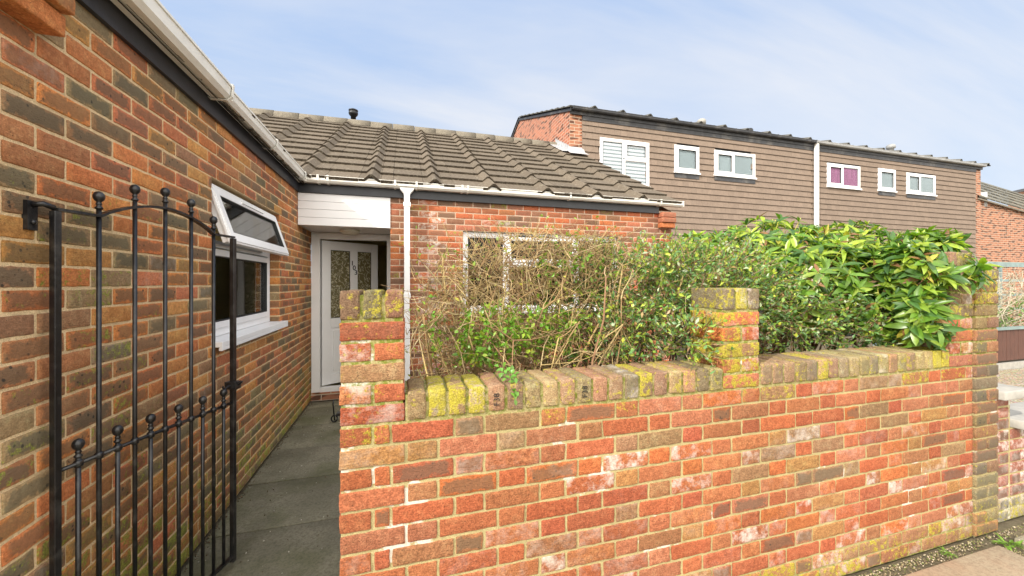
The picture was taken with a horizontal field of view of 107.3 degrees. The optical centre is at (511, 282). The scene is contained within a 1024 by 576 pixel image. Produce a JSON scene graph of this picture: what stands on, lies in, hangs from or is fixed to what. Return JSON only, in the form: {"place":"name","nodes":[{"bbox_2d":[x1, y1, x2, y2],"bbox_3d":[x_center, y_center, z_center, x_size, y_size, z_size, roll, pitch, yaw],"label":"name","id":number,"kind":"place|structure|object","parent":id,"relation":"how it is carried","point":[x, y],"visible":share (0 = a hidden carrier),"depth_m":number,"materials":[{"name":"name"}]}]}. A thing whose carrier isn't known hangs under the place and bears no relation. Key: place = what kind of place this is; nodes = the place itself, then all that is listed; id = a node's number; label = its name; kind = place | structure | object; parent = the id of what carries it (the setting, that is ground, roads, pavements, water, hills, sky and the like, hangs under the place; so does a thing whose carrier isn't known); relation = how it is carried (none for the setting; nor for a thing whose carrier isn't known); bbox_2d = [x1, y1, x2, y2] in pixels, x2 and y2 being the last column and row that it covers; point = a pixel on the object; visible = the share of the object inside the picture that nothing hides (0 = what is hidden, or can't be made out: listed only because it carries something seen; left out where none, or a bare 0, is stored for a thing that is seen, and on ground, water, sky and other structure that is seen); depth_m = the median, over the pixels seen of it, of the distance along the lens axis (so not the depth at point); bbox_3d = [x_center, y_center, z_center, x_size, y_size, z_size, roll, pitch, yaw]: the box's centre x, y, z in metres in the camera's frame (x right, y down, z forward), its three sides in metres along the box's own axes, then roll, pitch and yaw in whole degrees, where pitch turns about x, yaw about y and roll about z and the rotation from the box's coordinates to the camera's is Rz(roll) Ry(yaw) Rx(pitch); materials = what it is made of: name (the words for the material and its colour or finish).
{"place":"outdoors","nodes":[
{"label":"outdoors","id":0,"kind":"place"},
{"bbox_2d":[181,400,340,575],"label":"path","id":1,"kind":"structure","parent":0,"point":[298,499],"depth_m":2.50,"materials":[{"name":"concrete"}]},
{"bbox_2d":[331,400,339,421],"bbox_3d":[-1.910,1.408,4.157,0.158,0.238,0.070,0,0,-16],"label":"gate stay","id":2,"kind":"object","parent":1,"relation":"on","point":[337,414],"visible":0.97,"depth_m":4.12,"materials":[{"name":"black paint"}]},
{"bbox_2d":[159,0,1023,205],"label":"sky","id":3,"kind":"structure","parent":0,"point":[937,78],"materials":[{"name":"blue"}]},
{"bbox_2d":[174,326,1023,575],"bbox_3d":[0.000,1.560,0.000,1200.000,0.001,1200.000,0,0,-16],"label":"ground","id":4,"kind":"structure","parent":0,"point":[1006,525],"depth_m":2.25,"materials":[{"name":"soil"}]},
{"bbox_2d":[0,0,683,575],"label":"bungalow","id":5,"kind":"object","parent":4,"relation":"on","point":[114,100],"visible":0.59,"depth_m":2.06,"materials":[{"name":"brick"}]},
{"bbox_2d":[22,184,242,575],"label":"iron gate","id":6,"kind":"structure","parent":5,"relation":"attached to","point":[30,222],"depth_m":1.49,"materials":[{"name":"black metal"}]},
{"bbox_2d":[211,184,288,350],"bbox_3d":[-2.092,-0.113,3.024,0.238,1.085,1.415,0,0,-16],"label":"window","id":7,"kind":"structure","parent":5,"relation":"in","point":[257,232],"depth_m":2.95,"materials":[{"name":"white plastic"}]},
{"bbox_2d":[321,240,377,385],"bbox_3d":[-2.264,0.403,5.298,0.050,1.925,0.800,0,0,41],"label":"door","id":8,"kind":"structure","parent":5,"relation":"in","point":[344,265],"depth_m":5.14,"materials":[{"name":"white plastic"}]},
{"bbox_2d":[460,232,615,313],"bbox_3d":[0.446,-0.123,5.141,2.325,1.065,0.155,0,0,-16],"label":"window","id":9,"kind":"structure","parent":5,"relation":"in","point":[465,236],"depth_m":5.01,"materials":[{"name":"white plastic"}]},
{"bbox_2d":[383,214,692,378],"bbox_3d":[0.019,0.586,2.469,2.122,1.903,1.970,0,0,39],"label":"bare shrub","id":10,"kind":"object","parent":4,"relation":"on","point":[511,343],"visible":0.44,"depth_m":1.99,"materials":[{"name":"brown plant"}]},
{"bbox_2d":[339,252,972,575],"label":"garden wall","id":11,"kind":"structure","parent":4,"relation":"on","point":[745,458],"depth_m":1.66,"materials":[{"name":"brick"}]},
{"bbox_2d":[494,356,518,404],"bbox_3d":[-0.049,0.399,1.583,0.077,0.141,0.326,0,0,-24],"label":"trailing sprig","id":12,"kind":"object","parent":11,"relation":"on","point":[515,394],"visible":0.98,"depth_m":1.49,"materials":[{"name":"green plant"}]},
{"bbox_2d":[511,105,816,344],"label":"terraced house","id":13,"kind":"structure","parent":4,"relation":"on","point":[717,178],"depth_m":9.47,"materials":[{"name":"wood"}]},
{"bbox_2d":[599,137,648,185],"bbox_3d":[2.636,-2.785,8.831,1.350,1.090,0.120,0,0,-16],"label":"window","id":14,"kind":"structure","parent":13,"relation":"in","point":[627,157],"depth_m":8.83,"materials":[{"name":"white plastic"}]},
{"bbox_2d":[674,144,700,178],"bbox_3d":[4.307,-2.970,9.316,0.770,0.800,0.120,0,0,-16],"label":"window","id":15,"kind":"structure","parent":13,"relation":"in","point":[686,158],"depth_m":9.30,"materials":[{"name":"white plastic"}]},
{"bbox_2d":[713,150,756,183],"bbox_3d":[5.742,-2.975,9.734,1.360,0.770,0.120,0,0,-16],"label":"window","id":16,"kind":"structure","parent":13,"relation":"in","point":[729,166],"depth_m":9.70,"materials":[{"name":"white plastic"}]},
{"bbox_2d":[534,225,903,373],"bbox_3d":[1.331,0.582,2.398,2.468,1.904,1.214,0,0,-16],"label":"hedge shrub","id":17,"kind":"object","parent":4,"relation":"on","point":[716,273],"visible":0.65,"depth_m":2.14,"materials":[{"name":"green plant"}]},
{"bbox_2d":[648,212,1004,353],"bbox_3d":[2.128,0.488,2.897,2.083,2.110,1.368,0,0,23],"label":"rhododendron bush","id":18,"kind":"object","parent":4,"relation":"on","point":[911,275],"visible":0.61,"depth_m":2.36,"materials":[{"name":"green plant"}]},
{"bbox_2d":[811,140,990,336],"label":"terraced house","id":19,"kind":"structure","parent":4,"relation":"on","point":[890,188],"depth_m":11.41,"materials":[{"name":"wood"}]},
{"bbox_2d":[826,163,861,190],"bbox_3d":[9.507,-3.035,10.827,1.360,0.690,0.120,0,0,-16],"label":"window","id":20,"kind":"structure","parent":19,"relation":"in","point":[840,176],"depth_m":10.78,"materials":[{"name":"white plastic"}]},
{"bbox_2d":[877,168,896,195],"bbox_3d":[11.240,-3.010,11.331,0.790,0.800,0.120,0,0,-16],"label":"window","id":21,"kind":"structure","parent":19,"relation":"in","point":[886,183],"depth_m":11.31,"materials":[{"name":"white plastic"}]},
{"bbox_2d":[906,172,936,199],"bbox_3d":[12.743,-2.995,11.767,1.400,0.770,0.120,0,0,-16],"label":"window","id":22,"kind":"structure","parent":19,"relation":"in","point":[919,186],"depth_m":11.73,"materials":[{"name":"white plastic"}]},
{"bbox_2d":[937,546,958,558],"bbox_3d":[2.461,1.528,2.128,0.092,0.021,0.118,0,0,28],"label":"weed","id":23,"kind":"object","parent":4,"relation":"on","point":[942,547],"visible":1,"depth_m":2.12,"materials":[{"name":"green plant"}]},
{"bbox_2d":[873,261,1023,345],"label":"garden frame","id":24,"kind":"object","parent":4,"relation":"on","point":[1009,264],"visible":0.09,"depth_m":7.89,"materials":[{"name":"paint"}]},
{"bbox_2d":[904,545,1023,575],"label":"paving strip","id":25,"kind":"object","parent":4,"relation":"on","point":[997,560],"visible":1,"depth_m":2.03,"materials":[{"name":"beige concrete"}]},
{"bbox_2d":[971,269,998,536],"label":"boundary pier","id":26,"kind":"structure","parent":4,"relation":"on","point":[985,413],"depth_m":2.29,"materials":[{"name":"brick"}]},
{"bbox_2d":[978,182,1023,325],"bbox_3d":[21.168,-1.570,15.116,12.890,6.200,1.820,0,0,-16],"label":"brick house","id":27,"kind":"structure","parent":4,"relation":"on","point":[1002,232],"depth_m":13.12,"materials":[{"name":"brick"}]},
{"bbox_2d":[987,263,1023,326],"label":"dry shrub","id":28,"kind":"object","parent":4,"relation":"on","point":[1004,316],"visible":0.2,"depth_m":6.97,"materials":[{"name":"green plant"}]},
{"bbox_2d":[993,532,1023,549],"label":"weed","id":29,"kind":"object","parent":4,"relation":"on","point":[1012,543],"visible":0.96,"depth_m":2.20,"materials":[{"name":"green plant"}]},
{"bbox_2d":[997,383,1023,522],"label":"wall","id":30,"kind":"structure","parent":4,"relation":"on","point":[1010,458],"depth_m":2.44,"materials":[{"name":"brick"}]},
{"bbox_2d":[997,326,1023,370],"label":"timber fence","id":31,"kind":"object","parent":4,"relation":"on","point":[1010,339],"visible":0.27,"depth_m":6.76,"materials":[{"name":"brown wood"}]},
{"bbox_2d":[997,368,1023,402],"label":"gravel bed","id":32,"kind":"object","parent":4,"relation":"on","point":[1013,377],"depth_m":6.04,"materials":[{"name":"beige gravel"}]},
{"bbox_2d":[1008,188,1023,209],"bbox_3d":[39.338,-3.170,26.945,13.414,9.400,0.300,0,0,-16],"label":"brick house","id":33,"kind":"structure","parent":0,"point":[1020,191],"depth_m":25.46,"materials":[{"name":"beige"}]},
{"bbox_2d":[1014,535,1023,545],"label":"pavement","id":34,"kind":"structure","parent":0,"point":[1018,538],"depth_m":2.26,"materials":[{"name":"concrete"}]}
]}

